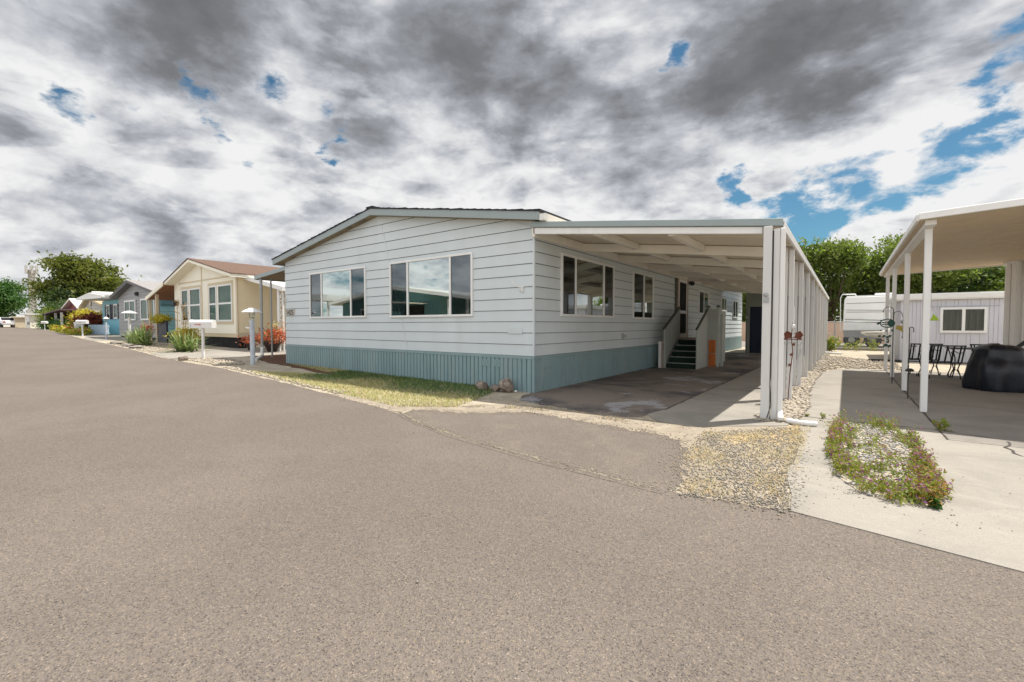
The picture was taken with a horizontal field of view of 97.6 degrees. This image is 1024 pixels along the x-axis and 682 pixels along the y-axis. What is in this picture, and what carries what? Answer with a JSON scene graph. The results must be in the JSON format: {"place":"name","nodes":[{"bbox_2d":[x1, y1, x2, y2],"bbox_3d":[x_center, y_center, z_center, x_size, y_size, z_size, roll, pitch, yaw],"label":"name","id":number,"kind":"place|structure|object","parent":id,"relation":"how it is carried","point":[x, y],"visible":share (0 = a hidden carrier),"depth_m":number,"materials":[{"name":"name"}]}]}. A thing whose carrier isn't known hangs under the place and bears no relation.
{"place":"outdoors","nodes":[
{"label":"outdoors","id":0,"kind":"place"},
{"bbox_2d":[75,334,117,335],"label":"teal house driveway","id":1,"kind":"structure","parent":0,"point":[97,335],"depth_m":34.46,"materials":[{"name":"concrete"}]},
{"bbox_2d":[88,325,109,334],"bbox_3d":[-33.322,-0.917,36.088,6.400,0.780,0.090,1,2,37],"label":"picket railing","id":2,"kind":"object","parent":1,"relation":"on","point":[98,329],"visible":0.8,"depth_m":35.76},
{"bbox_2d":[76,291,119,334],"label":"teal house","id":3,"kind":"structure","parent":0,"point":[110,309],"depth_m":36.50,"materials":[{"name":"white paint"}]},
{"bbox_2d":[104,304,111,318],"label":"window","id":4,"kind":"structure","parent":3,"relation":"in","point":[108,309],"depth_m":37.29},
{"bbox_2d":[111,304,118,318],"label":"window","id":5,"kind":"structure","parent":3,"relation":"in","point":[115,307],"depth_m":36.03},
{"bbox_2d":[84,336,127,340],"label":"driveway","id":6,"kind":"structure","parent":0,"point":[98,338],"depth_m":29.21,"materials":[{"name":"concrete"}]},
{"bbox_2d":[150,347,285,359],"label":"cream house driveway","id":7,"kind":"structure","parent":0,"point":[229,353],"depth_m":16.84,"materials":[{"name":"concrete"}]},
{"bbox_2d":[154,300,210,352],"bbox_3d":[-13.052,-0.624,17.877,2.286,2.074,2.800,-1,2,-17],"label":"yucca","id":8,"kind":"object","parent":7,"relation":"on","point":[183,343],"visible":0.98,"depth_m":17.58,"materials":[{"name":"green plant"}]},
{"bbox_2d":[235,332,259,349],"bbox_3d":[-10.978,-0.001,18.889,0.963,0.800,0.946,0,2,-4],"label":"flower planter","id":9,"kind":"object","parent":7,"relation":"on","point":[247,343],"visible":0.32,"depth_m":18.73,"materials":[{"name":"red plant"}]},
{"bbox_2d":[243,277,284,350],"bbox_3d":[-7.500,-1.397,23.412,3.340,3.313,10.690,1,2,37],"label":"white awning","id":10,"kind":"object","parent":7,"relation":"on","point":[279,286],"visible":0.23,"depth_m":18.56,"materials":[{"name":"paint"}]},
{"bbox_2d":[246,322,285,351],"bbox_3d":[-9.749,-0.172,18.000,2.006,1.233,1.636,1,2,37],"label":"flower planter","id":11,"kind":"object","parent":7,"relation":"on","point":[277,335],"visible":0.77,"depth_m":17.82,"materials":[{"name":"orange plant"}]},
{"bbox_2d":[246,354,404,381],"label":"red dirt","id":12,"kind":"structure","parent":0,"point":[279,359],"depth_m":13.16,"materials":[{"name":"green soil"}]},
{"bbox_2d":[254,266,284,360],"bbox_3d":[-5.636,-0.957,16.956,2.610,2.990,7.843,1,2,37],"label":"side awning","id":13,"kind":"object","parent":12,"relation":"on","point":[278,275],"visible":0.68,"depth_m":14.96,"materials":[{"name":"white paint"}]},
{"bbox_2d":[3,326,966,507],"bbox_3d":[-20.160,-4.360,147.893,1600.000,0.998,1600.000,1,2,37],"label":"ground","id":14,"kind":"structure","parent":0,"point":[491,398],"depth_m":12.02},
{"bbox_2d":[11,317,24,327],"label":"tan shed","id":15,"kind":"structure","parent":14,"relation":"on","point":[19,322],"depth_m":63.33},
{"bbox_2d":[0,276,37,316],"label":"tree","id":16,"kind":"object","parent":14,"relation":"on","point":[11,301],"visible":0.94,"depth_m":84.86,"materials":[{"name":"green plant"}]},
{"bbox_2d":[24,265,37,313],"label":"utility tower","id":17,"kind":"structure","parent":14,"relation":"on","point":[32,273],"depth_m":94.81,"materials":[{"name":"metal"}]},
{"bbox_2d":[20,313,42,327],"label":"white shed","id":18,"kind":"structure","parent":14,"relation":"on","point":[29,322],"depth_m":59.77,"materials":[{"name":"paint"}]},
{"bbox_2d":[26,299,67,323],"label":"dark bush","id":19,"kind":"object","parent":14,"relation":"on","point":[55,305],"visible":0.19,"depth_m":61.47,"materials":[{"name":"green plant"}]},
{"bbox_2d":[32,306,65,320],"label":"yellow green shrub","id":20,"kind":"object","parent":14,"relation":"on","point":[42,311],"visible":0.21,"depth_m":57.78,"materials":[{"name":"green plant"}]},
{"bbox_2d":[32,318,72,328],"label":"hedge","id":21,"kind":"object","parent":14,"relation":"on","point":[53,321],"visible":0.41,"depth_m":52.95,"materials":[{"name":"green plant"}]},
{"bbox_2d":[28,282,81,304],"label":"tree","id":22,"kind":"object","parent":14,"relation":"on","point":[60,294],"visible":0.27,"depth_m":72.60,"materials":[{"name":"green plant"}]},
{"bbox_2d":[42,298,84,324],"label":"manufactured home","id":23,"kind":"object","parent":14,"relation":"on","point":[70,304],"visible":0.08,"depth_m":53.91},
{"bbox_2d":[47,324,92,334],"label":"verge flowers","id":24,"kind":"object","parent":14,"relation":"on","point":[67,330],"visible":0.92,"depth_m":36.63,"materials":[{"name":"yellow plant"}]},
{"bbox_2d":[13,245,141,305],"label":"spreading tree","id":25,"kind":"object","parent":14,"relation":"on","point":[84,276],"visible":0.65,"depth_m":75.20,"materials":[{"name":"green plant"}]},
{"bbox_2d":[52,306,102,325],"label":"yellow shrub","id":26,"kind":"object","parent":14,"relation":"on","point":[82,311],"visible":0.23,"depth_m":41.13,"materials":[{"name":"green plant"}]},
{"bbox_2d":[75,320,88,336],"bbox_3d":[-30.090,-0.863,31.375,0.720,1.227,0.272,0,2,1],"label":"mailbox","id":27,"kind":"object","parent":14,"relation":"on","point":[81,322],"visible":0.9,"depth_m":31.27,"materials":[{"name":"white paint"}]},
{"bbox_2d":[64,310,103,327],"bbox_3d":[-37.061,-1.752,39.401,4.870,2.208,3.373,1,2,37],"label":"dark red shrub","id":28,"kind":"object","parent":14,"relation":"on","point":[92,318],"visible":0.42,"depth_m":38.68,"materials":[{"name":"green plant"}]},
{"bbox_2d":[78,300,102,316],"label":"manufactured home","id":29,"kind":"object","parent":14,"relation":"on","point":[92,305],"visible":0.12,"depth_m":45.57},
{"bbox_2d":[122,311,135,333],"bbox_3d":[-20.097,-0.717,23.540,0.680,1.740,0.670,1,2,37],"label":"lamp post","id":30,"kind":"object","parent":14,"relation":"on","point":[129,322],"visible":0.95,"depth_m":23.49,"materials":[{"name":"metal"}]},
{"bbox_2d":[118,329,152,343],"bbox_3d":[-19.130,-0.295,22.666,1.716,0.884,1.818,0,2,-14],"label":"yucca","id":31,"kind":"object","parent":14,"relation":"on","point":[129,340],"visible":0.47,"depth_m":22.50,"materials":[{"name":"green plant"}]},
{"bbox_2d":[109,280,161,339],"bbox_3d":[-20.638,-2.225,35.083,9.460,3.956,14.650,1,2,37],"label":"manufactured home","id":32,"kind":"object","parent":14,"relation":"on","point":[130,295],"visible":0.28,"depth_m":29.60,"materials":[{"name":"grey"}]},
{"bbox_2d":[124,300,135,320],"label":"window","id":33,"kind":"structure","parent":32,"relation":"in","point":[129,305],"depth_m":30.14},
{"bbox_2d":[140,298,155,319],"bbox_3d":[-22.786,-1.991,28.010,2.700,1.360,0.070,1,2,37],"label":"window","id":34,"kind":"structure","parent":32,"relation":"in","point":[144,309],"depth_m":28.21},
{"bbox_2d":[126,319,162,344],"bbox_3d":[-17.876,-0.478,21.797,1.938,1.340,1.835,1,2,37],"label":"yucca","id":35,"kind":"object","parent":14,"relation":"on","point":[141,336],"visible":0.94,"depth_m":21.64,"materials":[{"name":"green plant"}]},
{"bbox_2d":[144,311,174,323],"bbox_3d":[-19.477,-1.274,24.797,1.626,0.800,1.522,0,2,-13],"label":"flower box plant","id":36,"kind":"object","parent":14,"relation":"on","point":[157,319],"visible":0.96,"depth_m":24.63,"materials":[{"name":"yellow plant"}]},
{"bbox_2d":[145,283,174,341],"bbox_3d":[-18.108,-1.645,27.676,2.920,3.250,6.500,1,2,37],"label":"cream carport","id":37,"kind":"object","parent":14,"relation":"on","point":[161,291],"visible":0.37,"depth_m":25.27,"materials":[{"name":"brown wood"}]},
{"bbox_2d":[158,321,168,342],"bbox_3d":[-19.358,-0.513,24.842,1.440,1.197,0.140,1,2,37],"label":"navy porch screen","id":38,"kind":"object","parent":14,"relation":"on","point":[163,327],"visible":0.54,"depth_m":24.69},
{"bbox_2d":[160,300,174,340],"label":"teal side wall","id":39,"kind":"structure","parent":14,"relation":"on","point":[167,306],"depth_m":27.30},
{"bbox_2d":[164,325,200,346],"bbox_3d":[-14.892,-0.209,20.441,1.495,1.016,1.539,1,2,37],"label":"yellow shrub","id":40,"kind":"object","parent":14,"relation":"on","point":[190,330],"visible":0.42,"depth_m":20.29,"materials":[{"name":"green plant"}]},
{"bbox_2d":[162,258,285,347],"bbox_3d":[-10.976,-2.092,28.176,8.810,4.409,15.700,1,2,37],"label":"manufactured home","id":41,"kind":"object","parent":14,"relation":"on","point":[223,295],"visible":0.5,"depth_m":21.21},
{"bbox_2d":[181,289,188,321],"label":"window","id":42,"kind":"structure","parent":41,"relation":"in","point":[184,293],"depth_m":23.65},
{"bbox_2d":[189,287,200,319],"bbox_3d":[-16.147,-1.843,22.821,1.450,1.700,0.033,1,2,37],"label":"window","id":43,"kind":"structure","parent":41,"relation":"in","point":[194,293],"depth_m":22.84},
{"bbox_2d":[208,285,216,321],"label":"window","id":44,"kind":"structure","parent":41,"relation":"in","point":[212,290],"depth_m":21.50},
{"bbox_2d":[217,283,231,321],"bbox_3d":[-13.258,-1.760,20.674,1.550,1.720,0.033,1,2,37],"label":"window","id":45,"kind":"structure","parent":41,"relation":"in","point":[224,291],"depth_m":20.69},
{"bbox_2d":[107,342,344,393],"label":"verge gravel","id":46,"kind":"structure","parent":14,"relation":"on","point":[221,361],"depth_m":13.26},
{"bbox_2d":[188,320,216,357],"bbox_3d":[-10.034,-0.045,14.542,0.740,1.297,0.272,0,2,1],"label":"mailbox","id":47,"kind":"object","parent":46,"relation":"on","point":[202,324],"visible":0.88,"depth_m":14.43,"materials":[{"name":"white paint"}]},
{"bbox_2d":[242,308,262,364],"bbox_3d":[-7.409,-0.124,12.782,0.535,1.640,0.540,0,2,-11],"label":"lamp post","id":48,"kind":"object","parent":14,"relation":"on","point":[252,335],"visible":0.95,"depth_m":12.74,"materials":[{"name":"metal"}]},
{"bbox_2d":[251,364,493,406],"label":"grass","id":49,"kind":"structure","parent":14,"relation":"on","point":[306,377],"depth_m":8.53,"materials":[{"name":"plant"}]},
{"bbox_2d":[475,381,487,390],"bbox_3d":[-0.561,0.840,8.330,0.248,0.204,0.186,-1,2,-16],"label":"rock","id":50,"kind":"object","parent":49,"relation":"on","point":[482,385],"visible":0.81,"depth_m":8.26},
{"bbox_2d":[164,358,802,518],"bbox_3d":[-4.090,0.800,9.625,18.010,0.156,2.661,2,3,42],"label":"border grit","id":51,"kind":"object","parent":14,"relation":"on","point":[474,411],"visible":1,"depth_m":4.56,"materials":[{"name":"gravel"}]},
{"bbox_2d":[271,206,741,392],"bbox_3d":[2.825,-1.390,18.633,9.530,4.022,20.471,1,2,37],"label":"manufactured home","id":52,"kind":"object","parent":14,"relation":"on","point":[489,296],"visible":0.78,"depth_m":9.88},
{"bbox_2d":[309,266,366,317],"bbox_3d":[-4.577,-1.223,11.665,2.550,1.245,0.050,1,2,37],"label":"window","id":53,"kind":"structure","parent":52,"relation":"in","point":[340,293],"depth_m":11.60,"materials":[{"name":"glass"}]},
{"bbox_2d":[389,252,473,317],"bbox_3d":[-1.793,-1.147,9.596,2.550,1.265,0.050,1,2,37],"label":"window","id":54,"kind":"structure","parent":52,"relation":"in","point":[438,286],"depth_m":9.51,"materials":[{"name":"glass"}]},
{"bbox_2d":[560,253,614,317],"bbox_3d":[1.692,-1.133,9.708,0.050,1.230,2.470,1,2,37],"label":"window","id":55,"kind":"structure","parent":52,"relation":"in","point":[587,289],"depth_m":9.57,"materials":[{"name":"glass"}]},
{"bbox_2d":[632,271,653,318],"bbox_3d":[3.608,-1.222,12.282,0.050,1.240,1.550,1,2,37],"label":"window","id":56,"kind":"structure","parent":52,"relation":"in","point":[643,284],"depth_m":12.23,"materials":[{"name":"glass"}]},
{"bbox_2d":[677,278,688,337],"bbox_3d":[5.786,-1.122,15.210,0.055,2.140,1.200,1,2,37],"label":"door","id":57,"kind":"structure","parent":52,"relation":"in","point":[682,285],"depth_m":15.24,"materials":[{"name":"white paint"}]},
{"bbox_2d":[698,290,708,313],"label":"window","id":58,"kind":"structure","parent":52,"relation":"in","point":[703,297],"depth_m":17.36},
{"bbox_2d":[721,297,726,311],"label":"window","id":59,"kind":"structure","parent":52,"relation":"in","point":[723,300],"depth_m":20.34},
{"bbox_2d":[732,300,737,317],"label":"window","id":60,"kind":"structure","parent":52,"relation":"in","point":[735,303],"depth_m":22.38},
{"bbox_2d":[499,378,513,392],"bbox_3d":[-0.103,0.810,8.136,0.298,0.271,0.299,1,2,37],"label":"rock","id":61,"kind":"object","parent":14,"relation":"on","point":[506,384],"visible":1,"depth_m":8.03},
{"bbox_2d":[742,292,745,321],"bbox_3d":[19.412,-3.564,37.956,6.423,7.129,6.820,0,2,-13],"label":"tree","id":62,"kind":"object","parent":14,"relation":"on","point":[743,307],"visible":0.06,"depth_m":36.98,"materials":[{"name":"green plant"}]},
{"bbox_2d":[796,237,832,309],"bbox_3d":[22.487,-4.203,37.410,7.091,8.523,7.684,1,2,37],"label":"tree","id":63,"kind":"object","parent":14,"relation":"on","point":[802,247],"visible":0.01,"depth_m":35.55,"materials":[{"name":"green plant"}]},
{"bbox_2d":[741,321,888,343],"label":"block wall","id":64,"kind":"structure","parent":14,"relation":"on","point":[828,330],"depth_m":31.44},
{"bbox_2d":[754,350,901,421],"bbox_3d":[10.012,0.735,13.166,2.311,0.075,20.365,1,2,37],"label":"pebble strip","id":65,"kind":"object","parent":14,"relation":"on","point":[798,405],"visible":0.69,"depth_m":9.50,"materials":[{"name":"gravel"}]},
{"bbox_2d":[784,307,803,399],"bbox_3d":[4.360,0.222,6.945,0.271,1.502,0.205,1,2,37],"label":"bird house stake","id":66,"kind":"object","parent":65,"relation":"on","point":[788,335],"visible":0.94,"depth_m":6.89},
{"bbox_2d":[786,418,817,426],"bbox_3d":[3.499,0.985,5.414,0.327,0.066,0.103,2,3,43],"label":"drain extension","id":67,"kind":"object","parent":65,"relation":"on","point":[802,422],"visible":1,"depth_m":5.38,"materials":[{"name":"white paint"}]},
{"bbox_2d":[827,336,841,350],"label":"weed","id":68,"kind":"object","parent":14,"relation":"on","point":[831,342],"visible":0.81,"depth_m":21.08,"materials":[{"name":"green plant"}]},
{"bbox_2d":[802,233,877,321],"bbox_3d":[26.017,-4.278,36.861,8.486,8.711,7.385,1,2,37],"label":"tree","id":69,"kind":"object","parent":14,"relation":"on","point":[840,261],"visible":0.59,"depth_m":35.70,"materials":[{"name":"green plant"}]},
{"bbox_2d":[834,347,888,350],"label":"concrete kerb","id":70,"kind":"structure","parent":14,"relation":"on","point":[862,349],"depth_m":21.75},
{"bbox_2d":[834,243,919,319],"bbox_3d":[30.265,-3.886,37.224,7.501,7.897,7.125,-1,2,-24],"label":"tree","id":71,"kind":"object","parent":14,"relation":"on","point":[872,278],"visible":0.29,"depth_m":35.98,"materials":[{"name":"green plant"}]},
{"bbox_2d":[864,229,988,294],"bbox_3d":[32.202,-4.556,35.221,7.260,9.386,7.379,1,2,37],"label":"tree","id":72,"kind":"object","parent":14,"relation":"on","point":[939,279],"visible":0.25,"depth_m":34.25,"materials":[{"name":"green plant"}]},
{"bbox_2d":[889,291,1004,363],"bbox_3d":[18.567,-0.422,14.065,10.280,2.300,4.820,1,2,37],"label":"lilac mobile home","id":73,"kind":"object","parent":14,"relation":"on","point":[967,319],"visible":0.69,"depth_m":14.40,"materials":[{"name":"metal"}]},
{"bbox_2d":[939,307,987,332],"bbox_3d":[14.399,-0.671,14.302,1.080,0.820,0.060,1,2,37],"label":"window","id":74,"kind":"structure","parent":73,"relation":"in","point":[952,319],"depth_m":14.28,"materials":[{"name":"glass"}]},
{"bbox_2d":[921,266,1003,293],"bbox_3d":[35.179,-3.725,36.690,7.915,7.609,8.369,1,2,37],"label":"tree","id":75,"kind":"object","parent":14,"relation":"on","point":[962,286],"visible":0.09,"depth_m":34.36,"materials":[{"name":"green plant"}]},
{"bbox_2d":[953,266,1004,291],"bbox_3d":[38.067,-3.479,36.100,7.470,7.155,8.307,-1,2,-15],"label":"tree","id":76,"kind":"object","parent":14,"relation":"on","point":[999,285],"visible":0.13,"depth_m":34.53,"materials":[{"name":"green plant"}]},
{"bbox_2d":[0,327,1023,681],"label":"road","id":77,"kind":"structure","parent":0,"point":[290,533],"depth_m":2.26,"materials":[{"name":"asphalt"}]},
{"bbox_2d":[0,317,14,326],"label":"parked car","id":78,"kind":"object","parent":77,"relation":"on","point":[10,321],"visible":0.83,"depth_m":62.70,"materials":[{"name":"metal"}]},
{"bbox_2d":[0,0,1023,325],"label":"sky","id":79,"kind":"structure","parent":0,"point":[148,137],"materials":[{"name":"grey"}]},
{"bbox_2d":[399,410,688,493],"bbox_3d":[0.205,1.044,5.171,4.032,0.045,1.747,2,3,44],"label":"driveway apron","id":80,"kind":"object","parent":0,"point":[634,457],"visible":0.82,"depth_m":4.58,"materials":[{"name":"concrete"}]},
{"bbox_2d":[332,394,802,508],"bbox_3d":[-0.063,1.002,6.096,6.830,0.067,3.115,1,2,37],"label":"sandy strip","id":81,"kind":"object","parent":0,"point":[675,429],"visible":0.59,"depth_m":5.01,"materials":[{"name":"sand"}]},
{"bbox_2d":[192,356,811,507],"bbox_3d":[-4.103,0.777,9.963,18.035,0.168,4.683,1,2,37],"label":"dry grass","id":82,"kind":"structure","parent":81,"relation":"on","point":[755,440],"depth_m":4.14,"materials":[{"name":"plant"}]},
{"bbox_2d":[460,405,819,515],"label":"loose gravel","id":83,"kind":"structure","parent":81,"relation":"on","point":[740,485],"depth_m":3.78,"materials":[{"name":"gravel"}]},
{"bbox_2d":[720,426,799,444],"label":"gravel","id":84,"kind":"structure","parent":81,"relation":"on","point":[748,437],"depth_m":4.82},
{"bbox_2d":[518,352,771,416],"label":"stained driveway","id":85,"kind":"structure","parent":0,"point":[642,392],"depth_m":8.44,"materials":[{"name":"concrete"}]},
{"bbox_2d":[658,341,662,367],"bbox_3d":[4.235,0.388,12.757,0.115,0.770,0.070,1,2,37],"label":"post stub","id":86,"kind":"object","parent":85,"relation":"on","point":[660,354],"visible":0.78,"depth_m":12.73,"materials":[{"name":"white paint"}]},
{"bbox_2d":[663,305,725,368],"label":"entry stairs","id":87,"kind":"structure","parent":85,"relation":"on","point":[692,353],"depth_m":13.10,"materials":[{"name":"wood"}]},
{"bbox_2d":[708,340,715,366],"bbox_3d":[5.871,0.365,13.148,0.190,0.790,0.022,1,2,37],"label":"orange panel","id":88,"kind":"object","parent":85,"relation":"on","point":[712,357],"visible":0.98,"depth_m":13.14,"materials":[{"name":"brown wood"}]},
{"bbox_2d":[745,293,809,353],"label":"storage shed","id":89,"kind":"structure","parent":85,"relation":"on","point":[753,335],"depth_m":19.52,"materials":[{"name":"white paint"}]},
{"bbox_2d":[747,305,771,352],"bbox_3d":[10.940,-0.510,19.244,1.480,2.120,0.048,1,2,37],"label":"door","id":90,"kind":"structure","parent":89,"relation":"in","point":[754,324],"depth_m":19.51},
{"bbox_2d":[647,355,826,426],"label":"carport slab","id":91,"kind":"structure","parent":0,"point":[707,411],"depth_m":6.56,"materials":[{"name":"concrete"}]},
{"bbox_2d":[532,218,828,420],"bbox_3d":[7.606,-0.790,14.438,3.870,3.050,19.484,1,2,37],"label":"carport","id":92,"kind":"object","parent":91,"relation":"on","point":[766,258],"visible":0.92,"depth_m":7.59,"materials":[{"name":"white paint"}]},
{"bbox_2d":[664,366,760,409],"bbox_3d":[6.784,0.766,12.474,0.051,0.001,15.301,1,2,37],"label":"slab joint","id":93,"kind":"object","parent":91,"relation":"on","point":[705,391],"visible":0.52,"depth_m":8.12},
{"bbox_2d":[742,341,888,347],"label":"back lane","id":94,"kind":"structure","parent":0,"point":[841,345],"depth_m":27.03,"materials":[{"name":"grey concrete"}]},
{"bbox_2d":[827,321,889,347],"bbox_3d":[19.320,-0.229,21.254,9.070,1.420,0.070,1,2,37],"label":"chain link fence","id":95,"kind":"object","parent":94,"relation":"on","point":[834,327],"visible":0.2,"depth_m":22.66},
{"bbox_2d":[840,291,1002,346],"bbox_3d":[22.161,-1.163,24.710,6.601,3.050,2.416,1,2,37],"label":"travel trailer","id":96,"kind":"object","parent":94,"relation":"on","point":[864,308],"visible":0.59,"depth_m":25.09,"materials":[{"name":"white paint"}]},
{"bbox_2d":[861,328,889,342],"bbox_3d":[19.861,-0.148,22.697,3.450,1.160,1.545,1,2,37],"label":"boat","id":97,"kind":"object","parent":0,"point":[876,334],"visible":0.1,"depth_m":23.13,"materials":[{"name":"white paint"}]},
{"bbox_2d":[828,422,946,505],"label":"bed gravel","id":98,"kind":"structure","parent":0,"point":[886,441],"depth_m":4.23,"materials":[{"name":"gravel"}]},
{"bbox_2d":[819,409,955,505],"bbox_3d":[3.416,0.956,4.241,0.899,0.214,3.045,1,2,37],"label":"purple ground cover","id":99,"kind":"object","parent":98,"relation":"on","point":[918,488],"visible":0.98,"depth_m":3.65,"materials":[{"name":"green plant"}]},
{"bbox_2d":[788,369,1023,572],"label":"concrete walk","id":100,"kind":"structure","parent":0,"point":[987,483],"depth_m":3.30,"materials":[{"name":"concrete"}]},
{"bbox_2d":[882,307,902,382],"bbox_3d":[7.886,0.088,9.299,0.354,1.606,0.015,1,2,37],"label":"shepherd hook","id":101,"kind":"object","parent":100,"relation":"on","point":[892,340],"visible":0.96,"depth_m":9.29,"materials":[{"name":"black metal"}]},
{"bbox_2d":[877,319,894,346],"bbox_3d":[7.788,-0.247,9.335,0.297,0.746,0.019,1,2,37],"label":"hanging oval ornament","id":102,"kind":"object","parent":101,"relation":"hanging from","point":[890,322],"visible":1,"depth_m":9.31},
{"bbox_2d":[905,327,916,398],"bbox_3d":[6.523,0.363,7.330,0.140,1.191,0.114,1,2,37],"label":"shepherd hook","id":103,"kind":"object","parent":100,"relation":"on","point":[908,369],"visible":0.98,"depth_m":7.33,"materials":[{"name":"black metal"}]},
{"bbox_2d":[885,370,947,438],"bbox_3d":[7.356,0.906,8.437,0.030,0.001,9.300,1,2,37],"label":"pavement joint","id":104,"kind":"object","parent":100,"relation":"on","point":[918,407],"visible":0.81,"depth_m":6.13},
{"bbox_2d":[926,494,943,509],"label":"weed","id":105,"kind":"object","parent":100,"relation":"on","point":[936,503],"visible":0.99,"depth_m":2.94,"materials":[{"name":"green plant"}]},
{"bbox_2d":[886,370,1023,447],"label":"patio slab","id":106,"kind":"structure","parent":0,"point":[993,415],"depth_m":6.41,"materials":[{"name":"grey concrete"}]},
{"bbox_2d":[901,343,942,374],"bbox_3d":[10.182,0.436,11.160,0.600,0.771,0.717,1,2,27],"label":"iron patio chair","id":107,"kind":"object","parent":106,"relation":"on","point":[919,344],"visible":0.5,"depth_m":10.93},
{"bbox_2d":[916,345,966,379],"bbox_3d":[9.763,0.469,10.227,0.620,0.771,0.717,1,2,23],"label":"iron patio chair","id":108,"kind":"object","parent":106,"relation":"on","point":[945,361],"visible":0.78,"depth_m":9.99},
{"bbox_2d":[932,418,953,431],"bbox_3d":[4.908,0.955,5.108,0.141,0.157,0.153,0,2,5],"label":"weed","id":109,"kind":"object","parent":106,"relation":"on","point":[944,423],"visible":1,"depth_m":5.11,"materials":[{"name":"green plant"}]},
{"bbox_2d":[879,198,1023,411],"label":"patio cover","id":110,"kind":"object","parent":106,"relation":"on","point":[978,236],"visible":0.98,"depth_m":7.33,"materials":[{"name":"metal"}]},
{"bbox_2d":[930,280,938,320],"bbox_3d":[7.511,-1.013,7.944,0.119,1.300,0.060,1,2,37],"label":"hanging lime feeder","id":111,"kind":"object","parent":110,"relation":"hanging from","point":[934,318],"visible":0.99,"depth_m":7.96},
{"bbox_2d":[945,347,974,377],"bbox_3d":[10.579,0.505,10.327,0.800,0.691,0.700,1,2,37],"label":"iron patio table","id":112,"kind":"object","parent":106,"relation":"on","point":[970,348],"visible":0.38,"depth_m":10.31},
{"bbox_2d":[962,343,1023,392],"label":"covered grill","id":113,"kind":"object","parent":106,"relation":"on","point":[997,367],"visible":1,"depth_m":8.10,"materials":[{"name":"fabric"}]},
{"bbox_2d":[1003,260,1023,347],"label":"corrugated wall","id":114,"kind":"structure","parent":106,"relation":"on","point":[1013,327],"depth_m":10.37,"materials":[{"name":"metal"}]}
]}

